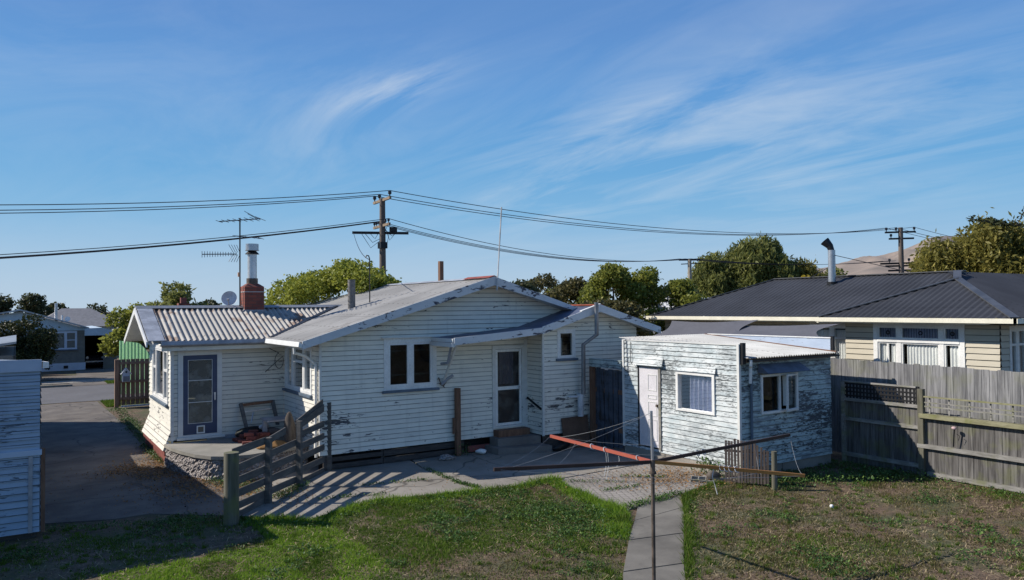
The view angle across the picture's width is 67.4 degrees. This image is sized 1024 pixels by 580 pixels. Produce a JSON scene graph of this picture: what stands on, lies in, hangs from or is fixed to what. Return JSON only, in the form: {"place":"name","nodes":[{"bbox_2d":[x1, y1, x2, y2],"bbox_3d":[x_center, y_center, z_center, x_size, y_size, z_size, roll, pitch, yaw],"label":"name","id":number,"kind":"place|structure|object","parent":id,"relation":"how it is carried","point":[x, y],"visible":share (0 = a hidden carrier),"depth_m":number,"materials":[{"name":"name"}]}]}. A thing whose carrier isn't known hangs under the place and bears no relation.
{"place":"outdoors","nodes":[
{"label":"outdoors","id":0,"kind":"place"},
{"bbox_2d":[41,364,113,386],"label":"driveway","id":1,"kind":"structure","parent":0,"point":[96,371],"depth_m":44.55,"materials":[{"name":"concrete"}]},
{"bbox_2d":[45,308,119,330],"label":"grey roofed house","id":2,"kind":"structure","parent":0,"point":[86,316],"depth_m":64.03,"materials":[{"name":"grey metal"}]},
{"bbox_2d":[41,384,144,403],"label":"road","id":3,"kind":"structure","parent":0,"point":[74,394],"depth_m":35.06,"materials":[{"name":"grey asphalt"}]},
{"bbox_2d":[40,402,248,523],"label":"driveway","id":4,"kind":"structure","parent":0,"point":[83,436],"depth_m":17.43,"materials":[{"name":"concrete"}]},
{"bbox_2d":[177,298,189,304],"bbox_3d":[-16.044,2.582,37.489,0.500,4.420,0.500,0,-2,-33],"label":"brick chimney","id":5,"kind":"object","parent":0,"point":[183,301],"visible":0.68,"depth_m":37.42,"materials":[{"name":"red brick"}]},
{"bbox_2d":[239,442,648,518],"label":"patio","id":6,"kind":"structure","parent":0,"point":[350,478],"depth_m":17.26,"materials":[{"name":"concrete"}]},
{"bbox_2d":[232,399,331,517],"bbox_3d":[-4.640,3.349,15.891,0.178,1.732,4.279,-1,-1,9],"label":"slat fence","id":7,"kind":"object","parent":6,"relation":"on","point":[260,498],"visible":0.88,"depth_m":15.74,"materials":[{"name":"grey wood"}]},
{"bbox_2d":[439,454,454,460],"bbox_3d":[-1.643,4.176,19.141,0.457,0.201,0.395,0,-2,-33],"label":"round boulder","id":8,"kind":"object","parent":6,"relation":"on","point":[444,457],"visible":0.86,"depth_m":18.98,"materials":[{"name":"stone"}]},
{"bbox_2d":[452,388,460,455],"bbox_3d":[-1.417,3.385,19.608,0.190,1.750,0.120,0,-2,-33],"label":"timber post","id":9,"kind":"object","parent":6,"relation":"on","point":[456,421],"visible":0.93,"depth_m":19.58,"materials":[{"name":"wood"}]},
{"bbox_2d":[475,449,486,453],"bbox_3d":[-0.789,4.147,19.712,0.325,0.148,0.205,0,-2,-33],"label":"white bottle","id":10,"kind":"object","parent":6,"relation":"on","point":[481,451],"visible":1,"depth_m":19.64,"materials":[{"name":"white plastic"}]},
{"bbox_2d":[485,426,551,454],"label":"concrete steps","id":11,"kind":"structure","parent":6,"relation":"on","point":[515,440],"depth_m":20.05,"materials":[{"name":"grey concrete"}]},
{"bbox_2d":[552,442,570,450],"bbox_3d":[1.301,4.134,20.183,0.616,0.245,0.214,0,-2,-33],"label":"dark bag","id":12,"kind":"object","parent":6,"relation":"on","point":[561,446],"visible":0.91,"depth_m":20.08,"materials":[{"name":"black plastic"}]},
{"bbox_2d":[561,415,589,448],"bbox_3d":[1.737,3.812,20.653,0.836,0.830,0.222,0,-1,-27],"label":"hardboard sheet","id":13,"kind":"object","parent":6,"relation":"on","point":[574,426],"visible":0.71,"depth_m":20.66,"materials":[{"name":"brown wood"}]},
{"bbox_2d":[0,312,1023,579],"bbox_3d":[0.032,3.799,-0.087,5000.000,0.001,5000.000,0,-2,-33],"label":"ground","id":14,"kind":"structure","parent":0,"point":[248,534],"depth_m":12.57,"materials":[{"name":"green plant"}]},
{"bbox_2d":[0,335,15,359],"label":"white topped shed","id":15,"kind":"structure","parent":14,"relation":"on","point":[7,352],"depth_m":22.27,"materials":[{"name":"grey brick"}]},
{"bbox_2d":[0,293,16,314],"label":"distant tree","id":16,"kind":"object","parent":14,"relation":"on","point":[6,304],"visible":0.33,"depth_m":73.19,"materials":[{"name":"green plant"}]},
{"bbox_2d":[0,359,48,542],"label":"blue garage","id":17,"kind":"structure","parent":14,"relation":"on","point":[22,490],"depth_m":12.75,"materials":[{"name":"paint"}]},
{"bbox_2d":[0,313,62,369],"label":"round bush","id":18,"kind":"object","parent":14,"relation":"on","point":[39,343],"visible":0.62,"depth_m":41.95,"materials":[{"name":"green plant"}]},
{"bbox_2d":[13,292,54,317],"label":"distant tree","id":19,"kind":"object","parent":14,"relation":"on","point":[29,303],"visible":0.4,"depth_m":72.59,"materials":[{"name":"green plant"}]},
{"bbox_2d":[44,301,68,315],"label":"distant tree","id":20,"kind":"object","parent":14,"relation":"on","point":[60,305],"visible":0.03,"depth_m":75.39,"materials":[{"name":"green plant"}]},
{"bbox_2d":[41,384,72,387],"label":"kerb","id":21,"kind":"structure","parent":14,"relation":"on","point":[53,386],"depth_m":38.43,"materials":[{"name":"concrete"}]},
{"bbox_2d":[0,303,116,371],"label":"grey brick house","id":22,"kind":"structure","parent":14,"relation":"on","point":[73,342],"depth_m":49.41,"materials":[{"name":"black brick"}]},
{"bbox_2d":[51,331,77,350],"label":"window","id":23,"kind":"structure","parent":22,"relation":"in","point":[65,332],"depth_m":49.28,"materials":[{"name":"white wood"}]},
{"bbox_2d":[85,345,102,367],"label":"garage opening","id":24,"kind":"object","parent":22,"relation":"in","point":[93,356],"visible":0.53,"depth_m":51.25,"materials":[{"name":"black metal"}]},
{"bbox_2d":[41,378,113,384],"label":"footpath","id":25,"kind":"structure","parent":14,"relation":"on","point":[70,381],"depth_m":41.18,"materials":[{"name":"concrete"}]},
{"bbox_2d":[86,302,115,318],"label":"distant tree","id":26,"kind":"object","parent":14,"relation":"on","point":[101,310],"visible":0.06,"depth_m":79.05,"materials":[{"name":"green plant"}]},
{"bbox_2d":[97,301,149,356],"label":"roadside tree","id":27,"kind":"object","parent":14,"relation":"on","point":[109,345],"visible":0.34,"depth_m":46.55,"materials":[{"name":"green plant"}]},
{"bbox_2d":[101,379,148,406],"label":"verge grass","id":28,"kind":"structure","parent":14,"relation":"on","point":[108,403],"depth_m":31.59,"materials":[{"name":"green plant"}]},
{"bbox_2d":[114,358,149,408],"bbox_3d":[-14.683,3.663,30.266,1.730,1.907,0.340,0,-2,-33],"label":"brown paling fence","id":29,"kind":"object","parent":14,"relation":"on","point":[122,397],"visible":0.7,"depth_m":30.25,"materials":[{"name":"brown wood"}]},
{"bbox_2d":[120,367,131,381],"bbox_3d":[-15.061,3.302,29.961,0.400,0.540,0.300,0,-2,-33],"label":"letterbox","id":30,"kind":"object","parent":29,"relation":"attached to","point":[125,373],"visible":1,"depth_m":29.86,"materials":[{"name":"grey metal"}]},
{"bbox_2d":[119,341,149,393],"bbox_3d":[-15.917,3.252,32.498,1.262,2.250,0.048,0,-2,-33],"label":"green fibreglass screen","id":31,"kind":"object","parent":14,"relation":"on","point":[130,350],"visible":0.37,"depth_m":32.42,"materials":[{"name":"green plastic"}]},
{"bbox_2d":[146,280,207,305],"bbox_3d":[-17.579,2.168,39.856,3.434,5.408,4.258,0,-2,-33],"label":"green tree","id":32,"kind":"object","parent":14,"relation":"on","point":[172,296],"visible":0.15,"depth_m":39.84,"materials":[{"name":"green plant"}]},
{"bbox_2d":[202,297,221,304],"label":"distant tree","id":33,"kind":"object","parent":14,"relation":"on","point":[211,302],"visible":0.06,"depth_m":90.65,"materials":[{"name":"green plant"}]},
{"bbox_2d":[223,451,238,525],"bbox_3d":[-4.979,3.569,13.626,0.270,1.370,0.266,0,-2,-33],"label":"round post","id":34,"kind":"object","parent":14,"relation":"on","point":[231,492],"visible":0.79,"depth_m":13.52,"materials":[{"name":"grey wood"}]},
{"bbox_2d":[164,435,308,480],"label":"stone terrace","id":35,"kind":"structure","parent":14,"relation":"on","point":[203,459],"depth_m":17.62,"materials":[{"name":"grey stone"}]},
{"bbox_2d":[235,426,261,436],"bbox_3d":[-6.511,3.595,19.333,0.876,0.329,0.367,0,-2,-33],"label":"rubbish sack","id":36,"kind":"object","parent":35,"relation":"on","point":[241,431],"visible":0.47,"depth_m":19.17,"materials":[{"name":"black plastic"}]},
{"bbox_2d":[239,400,278,427],"bbox_3d":[-6.425,3.294,19.535,0.911,0.898,0.488,0,-2,-33],"label":"timber trestle","id":37,"kind":"object","parent":35,"relation":"on","point":[242,411],"visible":0.93,"depth_m":19.61,"materials":[{"name":"wood"}]},
{"bbox_2d":[257,440,286,448],"bbox_3d":[-5.638,3.631,18.026,0.737,0.152,0.420,0,-2,-33],"label":"dry fern heap","id":38,"kind":"object","parent":35,"relation":"on","point":[276,443],"visible":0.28,"depth_m":17.98,"materials":[{"name":"brown plant"}]},
{"bbox_2d":[260,416,284,436],"bbox_3d":[-5.870,3.449,19.030,0.600,0.540,0.700,0,-2,-33],"label":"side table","id":39,"kind":"object","parent":35,"relation":"on","point":[266,420],"visible":0.71,"depth_m":18.86,"materials":[{"name":"white wood"}]},
{"bbox_2d":[284,412,295,442],"bbox_3d":[-5.295,3.433,18.324,0.299,1.057,0.276,0,-2,-33],"label":"rotten stump","id":40,"kind":"object","parent":35,"relation":"on","point":[290,426],"visible":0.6,"depth_m":18.25,"materials":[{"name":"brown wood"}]},
{"bbox_2d":[252,257,401,338],"bbox_3d":[-6.415,1.683,27.001,5.856,5.587,4.231,-1,-1,9],"label":"golden tree","id":41,"kind":"object","parent":14,"relation":"on","point":[304,288],"visible":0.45,"depth_m":25.87,"materials":[{"name":"green plant"}]},
{"bbox_2d":[98,471,631,579],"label":"lush grass","id":42,"kind":"structure","parent":14,"relation":"on","point":[588,497],"depth_m":12.39,"materials":[{"name":"green plant"}]},
{"bbox_2d":[352,190,408,272],"bbox_3d":[-6.324,0.000,36.993,2.489,9.394,1.275,-1,-1,25],"label":"power pole","id":43,"kind":"object","parent":14,"relation":"on","point":[382,242],"visible":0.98,"depth_m":36.96,"materials":[{"name":"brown wood"}]},
{"bbox_2d":[0,221,884,264],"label":"power line","id":44,"kind":"object","parent":43,"relation":"hanging from","point":[341,226],"visible":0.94,"depth_m":35.84,"materials":[{"name":"metal"}]},
{"bbox_2d":[0,218,889,264],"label":"power line","id":45,"kind":"object","parent":43,"relation":"hanging from","point":[394,220],"visible":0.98,"depth_m":35.56,"materials":[{"name":"metal"}]},
{"bbox_2d":[0,196,952,243],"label":"power line","id":46,"kind":"object","parent":43,"relation":"attached to","point":[381,197],"visible":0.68,"depth_m":37.22,"materials":[{"name":"metal"}]},
{"bbox_2d":[0,194,954,241],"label":"power line","id":47,"kind":"object","parent":43,"relation":"attached to","point":[419,201],"visible":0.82,"depth_m":37.86,"materials":[{"name":"metal"}]},
{"bbox_2d":[11,440,751,558],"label":"leaf litter","id":48,"kind":"object","parent":14,"relation":"on","point":[141,466],"visible":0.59,"depth_m":16.82,"materials":[{"name":"brown plant"}]},
{"bbox_2d":[124,207,660,470],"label":"weatherboard house","id":49,"kind":"structure","parent":14,"relation":"on","point":[376,373],"depth_m":19.83,"materials":[{"name":"paint"}]},
{"bbox_2d":[150,344,168,406],"bbox_3d":[-9.229,2.196,20.155,0.160,1.475,2.630,0,-2,-33],"label":"window","id":50,"kind":"structure","parent":49,"relation":"in","point":[160,365],"depth_m":20.37,"materials":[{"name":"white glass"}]},
{"bbox_2d":[183,354,216,434],"bbox_3d":[-7.745,2.591,19.077,0.800,1.950,0.090,0,-2,-33],"label":"blue door","id":51,"kind":"structure","parent":49,"relation":"in","point":[203,427],"depth_m":19.06,"materials":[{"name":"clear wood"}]},
{"bbox_2d":[221,291,236,304],"bbox_3d":[-7.926,0.266,21.416,0.375,0.478,0.410,-1,-1,21],"label":"satellite dish","id":52,"kind":"object","parent":49,"relation":"attached to","point":[228,297],"visible":0.98,"depth_m":21.53,"materials":[{"name":"grey metal"}]},
{"bbox_2d":[202,211,265,308],"bbox_3d":[-7.804,-0.835,21.352,1.621,2.776,0.990,0,-1,-2],"label":"tv aerial","id":53,"kind":"object","parent":49,"relation":"attached to","point":[233,254],"visible":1,"depth_m":21.37,"materials":[{"name":"black metal"}]},
{"bbox_2d":[282,346,312,397],"bbox_3d":[-5.355,1.977,19.220,0.145,1.245,2.250,0,-2,-33],"label":"window","id":54,"kind":"structure","parent":49,"relation":"in","point":[298,377],"depth_m":19.23,"materials":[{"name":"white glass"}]},
{"bbox_2d":[382,337,439,393],"bbox_3d":[-2.518,1.854,19.080,1.530,1.335,0.145,0,-2,-33],"label":"window","id":55,"kind":"structure","parent":49,"relation":"in","point":[410,386],"depth_m":19.07,"materials":[{"name":"white wood"}]},
{"bbox_2d":[495,349,521,425],"bbox_3d":[-0.092,2.602,20.615,0.820,2.020,0.080,0,-2,-33],"label":"screen door","id":56,"kind":"structure","parent":49,"relation":"in","point":[508,361],"depth_m":20.64,"materials":[{"name":"grey wood"}]},
{"bbox_2d":[556,329,577,360],"bbox_3d":[1.465,1.484,20.768,0.710,0.845,0.145,0,-2,-33],"label":"window","id":57,"kind":"structure","parent":49,"relation":"in","point":[572,356],"depth_m":20.76,"materials":[{"name":"white wood"}]},
{"bbox_2d":[45,407,939,531],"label":"crack weeds","id":58,"kind":"object","parent":14,"relation":"on","point":[665,497],"visible":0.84,"depth_m":16.48,"materials":[{"name":"green plant"}]},
{"bbox_2d":[0,458,1023,579],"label":"lawn weeds","id":59,"kind":"object","parent":14,"relation":"on","point":[506,516],"visible":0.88,"depth_m":13.50,"materials":[{"name":"green plant"}]},
{"bbox_2d":[512,278,543,291],"bbox_3d":[0.247,2.039,40.013,3.255,5.353,2.906,0,-2,-33],"label":"hedge tree","id":60,"kind":"object","parent":14,"relation":"on","point":[525,284],"visible":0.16,"depth_m":39.28,"materials":[{"name":"green plant"}]},
{"bbox_2d":[527,273,559,292],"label":"hedge tree","id":61,"kind":"object","parent":14,"relation":"on","point":[548,281],"visible":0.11,"depth_m":41.11,"materials":[{"name":"green plant"}]},
{"bbox_2d":[540,276,611,304],"bbox_3d":[2.781,1.968,36.092,3.783,5.284,3.368,-1,-1,5],"label":"hedge tree","id":62,"kind":"object","parent":14,"relation":"on","point":[565,291],"visible":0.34,"depth_m":35.30,"materials":[{"name":"green plant"}]},
{"bbox_2d":[567,297,647,344],"bbox_3d":[3.393,2.370,30.071,3.949,4.203,3.411,-1,-1,24],"label":"hedge tree","id":63,"kind":"object","parent":14,"relation":"on","point":[623,306],"visible":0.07,"depth_m":29.69,"materials":[{"name":"green plant"}]},
{"bbox_2d":[576,260,649,333],"bbox_3d":[4.364,1.633,32.979,3.138,5.777,3.462,-1,-1,15],"label":"hedge tree","id":64,"kind":"object","parent":14,"relation":"on","point":[615,277],"visible":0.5,"depth_m":32.31,"materials":[{"name":"green plant"}]},
{"bbox_2d":[628,264,707,335],"bbox_3d":[6.652,1.669,32.955,3.859,5.663,3.113,-1,-1,12],"label":"hedge tree","id":65,"kind":"object","parent":14,"relation":"on","point":[682,291],"visible":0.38,"depth_m":32.75,"materials":[{"name":"green plant"}]},
{"bbox_2d":[643,280,698,334],"bbox_3d":[7.533,2.060,38.069,4.625,5.099,3.135,-1,-1,11],"label":"hedge tree","id":66,"kind":"object","parent":14,"relation":"on","point":[667,296],"depth_m":37.31,"materials":[{"name":"green plant"}]},
{"bbox_2d":[679,259,704,280],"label":"power pole","id":67,"kind":"object","parent":14,"relation":"on","point":[689,263],"visible":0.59,"depth_m":53.98,"materials":[{"name":"black metal"}]},
{"bbox_2d":[639,297,749,335],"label":"white roofed outbuilding","id":68,"kind":"structure","parent":14,"relation":"on","point":[665,304],"depth_m":37.15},
{"bbox_2d":[684,251,742,296],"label":"willow tree","id":69,"kind":"object","parent":14,"relation":"on","point":[711,279],"visible":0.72,"depth_m":68.67,"materials":[{"name":"green plant"}]},
{"bbox_2d":[619,333,839,480],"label":"shed","id":70,"kind":"structure","parent":14,"relation":"on","point":[707,391],"depth_m":17.91,"materials":[{"name":"paint"}]},
{"bbox_2d":[589,358,623,447],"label":"plank gate","id":71,"kind":"structure","parent":70,"relation":"attached to","point":[606,399],"depth_m":20.46,"materials":[{"name":"paint"}]},
{"bbox_2d":[639,367,658,447],"bbox_3d":[3.396,2.896,19.024,0.100,1.940,0.700,0,-2,-33],"label":"door","id":72,"kind":"structure","parent":70,"relation":"in","point":[648,377],"depth_m":19.04,"materials":[{"name":"paint"}]},
{"bbox_2d":[675,371,715,415],"bbox_3d":[4.252,2.364,17.747,0.110,0.930,1.200,0,-2,-33],"label":"window","id":73,"kind":"structure","parent":70,"relation":"in","point":[695,391],"depth_m":17.76,"materials":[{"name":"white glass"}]},
{"bbox_2d":[760,372,798,414],"bbox_3d":[6.043,2.326,17.397,1.280,0.880,0.090,0,-2,-33],"label":"window","id":74,"kind":"structure","parent":70,"relation":"in","point":[778,375],"depth_m":17.34,"materials":[{"name":"white wood"}]},
{"bbox_2d":[724,439,769,484],"bbox_3d":[4.966,3.620,16.259,0.915,0.924,0.072,-1,-1,23],"label":"picket panel","id":75,"kind":"object","parent":14,"relation":"on","point":[740,452],"visible":0.93,"depth_m":16.22,"materials":[{"name":"grey wood"}]},
{"bbox_2d":[724,230,799,316],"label":"willow tree","id":76,"kind":"object","parent":14,"relation":"on","point":[764,249],"visible":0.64,"depth_m":68.26,"materials":[{"name":"green plant"}]},
{"bbox_2d":[771,451,777,490],"bbox_3d":[5.391,3.765,15.775,0.120,0.900,0.120,0,-2,-33],"label":"short round post","id":77,"kind":"object","parent":14,"relation":"on","point":[774,468],"visible":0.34,"depth_m":15.73,"materials":[{"name":"brown wood"}]},
{"bbox_2d":[771,254,824,316],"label":"willow tree","id":78,"kind":"object","parent":14,"relation":"on","point":[810,270],"visible":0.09,"depth_m":69.32,"materials":[{"name":"green plant"}]},
{"bbox_2d":[822,267,848,275],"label":"dark tree","id":79,"kind":"object","parent":14,"relation":"on","point":[839,270],"visible":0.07,"depth_m":74.80,"materials":[{"name":"green plant"}]},
{"bbox_2d":[880,227,915,272],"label":"power pole","id":80,"kind":"object","parent":14,"relation":"on","point":[900,262],"visible":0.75,"depth_m":58.99,"materials":[{"name":"brown wood"}]},
{"bbox_2d":[0,190,950,236],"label":"power line","id":81,"kind":"object","parent":80,"relation":"attached to","point":[433,198],"visible":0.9,"depth_m":36.92,"materials":[{"name":"metal"}]},
{"bbox_2d":[830,358,1023,452],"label":"neighbour fence","id":82,"kind":"object","parent":14,"relation":"on","point":[1001,386],"visible":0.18,"depth_m":17.40,"materials":[{"name":"grey wood"}]},
{"bbox_2d":[841,380,1023,492],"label":"garden fence","id":83,"kind":"object","parent":14,"relation":"on","point":[906,436],"visible":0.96,"depth_m":16.90,"materials":[{"name":"grey wood"}]},
{"bbox_2d":[951,426,959,446],"bbox_3d":[9.404,3.116,16.281,0.100,0.436,0.160,0,-2,-33],"label":"garden tap","id":84,"kind":"object","parent":83,"relation":"attached to","point":[954,428],"visible":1,"depth_m":16.31,"materials":[{"name":"black metal"}]},
{"bbox_2d":[902,230,980,317],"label":"willow tree","id":85,"kind":"object","parent":14,"relation":"on","point":[934,256],"visible":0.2,"depth_m":49.92,"materials":[{"name":"green plant"}]},
{"bbox_2d":[953,207,1023,318],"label":"willow tree","id":86,"kind":"object","parent":14,"relation":"on","point":[991,248],"visible":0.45,"depth_m":48.58,"materials":[{"name":"green plant"}]},
{"bbox_2d":[967,207,1023,228],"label":"leafy branch","id":87,"kind":"object","parent":86,"relation":"attached to","point":[997,222],"visible":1,"depth_m":18.55,"materials":[{"name":"green plant"}]},
{"bbox_2d":[1003,232,1023,318],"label":"willow tree","id":88,"kind":"object","parent":14,"relation":"on","point":[1021,267],"visible":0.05,"depth_m":47.84,"materials":[{"name":"green plant"}]},
{"bbox_2d":[0,0,1023,312],"label":"sky","id":89,"kind":"structure","parent":0,"point":[721,116],"materials":[{"name":"blue"}]},
{"bbox_2d":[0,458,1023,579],"bbox_3d":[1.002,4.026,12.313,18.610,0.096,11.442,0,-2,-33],"label":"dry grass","id":90,"kind":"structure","parent":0,"point":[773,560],"depth_m":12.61,"materials":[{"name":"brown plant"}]},
{"bbox_2d":[562,464,730,510],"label":"cobbled paving","id":91,"kind":"structure","parent":0,"point":[625,494],"depth_m":16.40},
{"bbox_2d":[691,476,706,482],"bbox_3d":[4.010,4.076,16.509,0.320,0.080,0.160,-1,19,19],"label":"hollow block","id":92,"kind":"object","parent":91,"relation":"on","point":[699,478],"depth_m":16.52,"materials":[{"name":"grey concrete"}]},
{"bbox_2d":[706,470,720,479],"bbox_3d":[4.396,4.042,16.712,0.369,0.219,0.232,0,-2,-33],"label":"dark stone","id":93,"kind":"object","parent":91,"relation":"on","point":[716,475],"visible":0.71,"depth_m":16.64,"materials":[{"name":"grey stone"}]},
{"bbox_2d":[623,495,684,579],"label":"garden path","id":94,"kind":"structure","parent":0,"point":[668,545],"depth_m":12.15,"materials":[{"name":"concrete"}]},
{"bbox_2d":[493,411,804,579],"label":"rotary clothesline","id":95,"kind":"object","parent":94,"relation":"on","point":[652,461],"visible":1,"depth_m":10.38,"materials":[{"name":"grey metal"}]},
{"bbox_2d":[653,320,756,335],"bbox_3d":[6.594,1.349,25.444,2.385,0.710,4.310,0,-2,-37],"label":"shade sail","id":96,"kind":"object","parent":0,"point":[680,328],"visible":0.66,"depth_m":25.84,"materials":[{"name":"fabric"}]},
{"bbox_2d":[731,324,836,336],"bbox_3d":[7.852,1.208,23.423,2.200,0.360,5.100,0,-2,-33],"label":"shade sail","id":97,"kind":"object","parent":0,"point":[803,330],"visible":0.84,"depth_m":23.19,"materials":[{"name":"fabric"}]},
{"bbox_2d":[646,238,1023,371],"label":"cream house","id":98,"kind":"structure","parent":0,"point":[958,324],"depth_m":23.06,"materials":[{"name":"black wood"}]},
{"bbox_2d":[810,323,845,357],"bbox_3d":[10.213,2.014,24.578,0.090,1.920,1.480,0,-2,-33],"label":"window","id":99,"kind":"structure","parent":98,"relation":"in","point":[839,325],"depth_m":24.48,"materials":[{"name":"white"}]},
{"bbox_2d":[873,323,965,367],"bbox_3d":[11.517,1.914,21.792,0.120,1.970,2.620,0,-2,-33],"label":"window","id":100,"kind":"structure","parent":98,"relation":"in","point":[899,339],"depth_m":21.68,"materials":[{"name":"white wood"}]},
{"bbox_2d":[1009,326,1023,371],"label":"window","id":101,"kind":"structure","parent":98,"relation":"in","point":[1015,329],"depth_m":20.42,"materials":[{"name":"paint"}]},
{"bbox_2d":[817,236,957,274],"bbox_3d":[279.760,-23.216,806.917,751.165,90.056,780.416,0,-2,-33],"label":"hills","id":102,"kind":"structure","parent":0,"point":[860,268],"depth_m":795.99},
{"bbox_3d":[-6.542,3.679,18.671,0.220,0.074,0.106,2,-3,-8],"label":"brick","id":103,"kind":"object","parent":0,"visible":0},
{"bbox_2d":[246,436,255,439],"bbox_3d":[-6.333,3.592,18.641,0.220,0.074,0.106,3,-4,-23],"label":"brick","id":104,"kind":"object","parent":103,"relation":"on","point":[250,437],"visible":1,"depth_m":18.60,"materials":[{"name":"red brick"}]},
{"bbox_3d":[-6.138,3.593,18.754,0.220,0.074,0.106,1,-2,-28],"label":"brick","id":105,"kind":"object","parent":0,"visible":0},
{"bbox_2d":[260,432,269,435],"bbox_3d":[-6.013,3.505,18.684,0.220,0.074,0.106,1,0,-30],"label":"brick","id":106,"kind":"object","parent":105,"relation":"on","point":[264,433],"visible":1,"depth_m":18.65,"materials":[{"name":"red brick"}]},
{"bbox_3d":[-6.103,3.602,19.171,0.220,0.074,0.106,-1,-2,-23],"label":"brick","id":107,"kind":"object","parent":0,"visible":0},
{"bbox_2d":[267,427,280,433],"bbox_3d":[-5.965,3.498,19.084,0.458,0.197,0.324,0,-2,-33],"label":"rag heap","id":108,"kind":"object","parent":107,"relation":"on","point":[272,430],"visible":0.71,"depth_m":18.98,"materials":[{"name":"fabric"}]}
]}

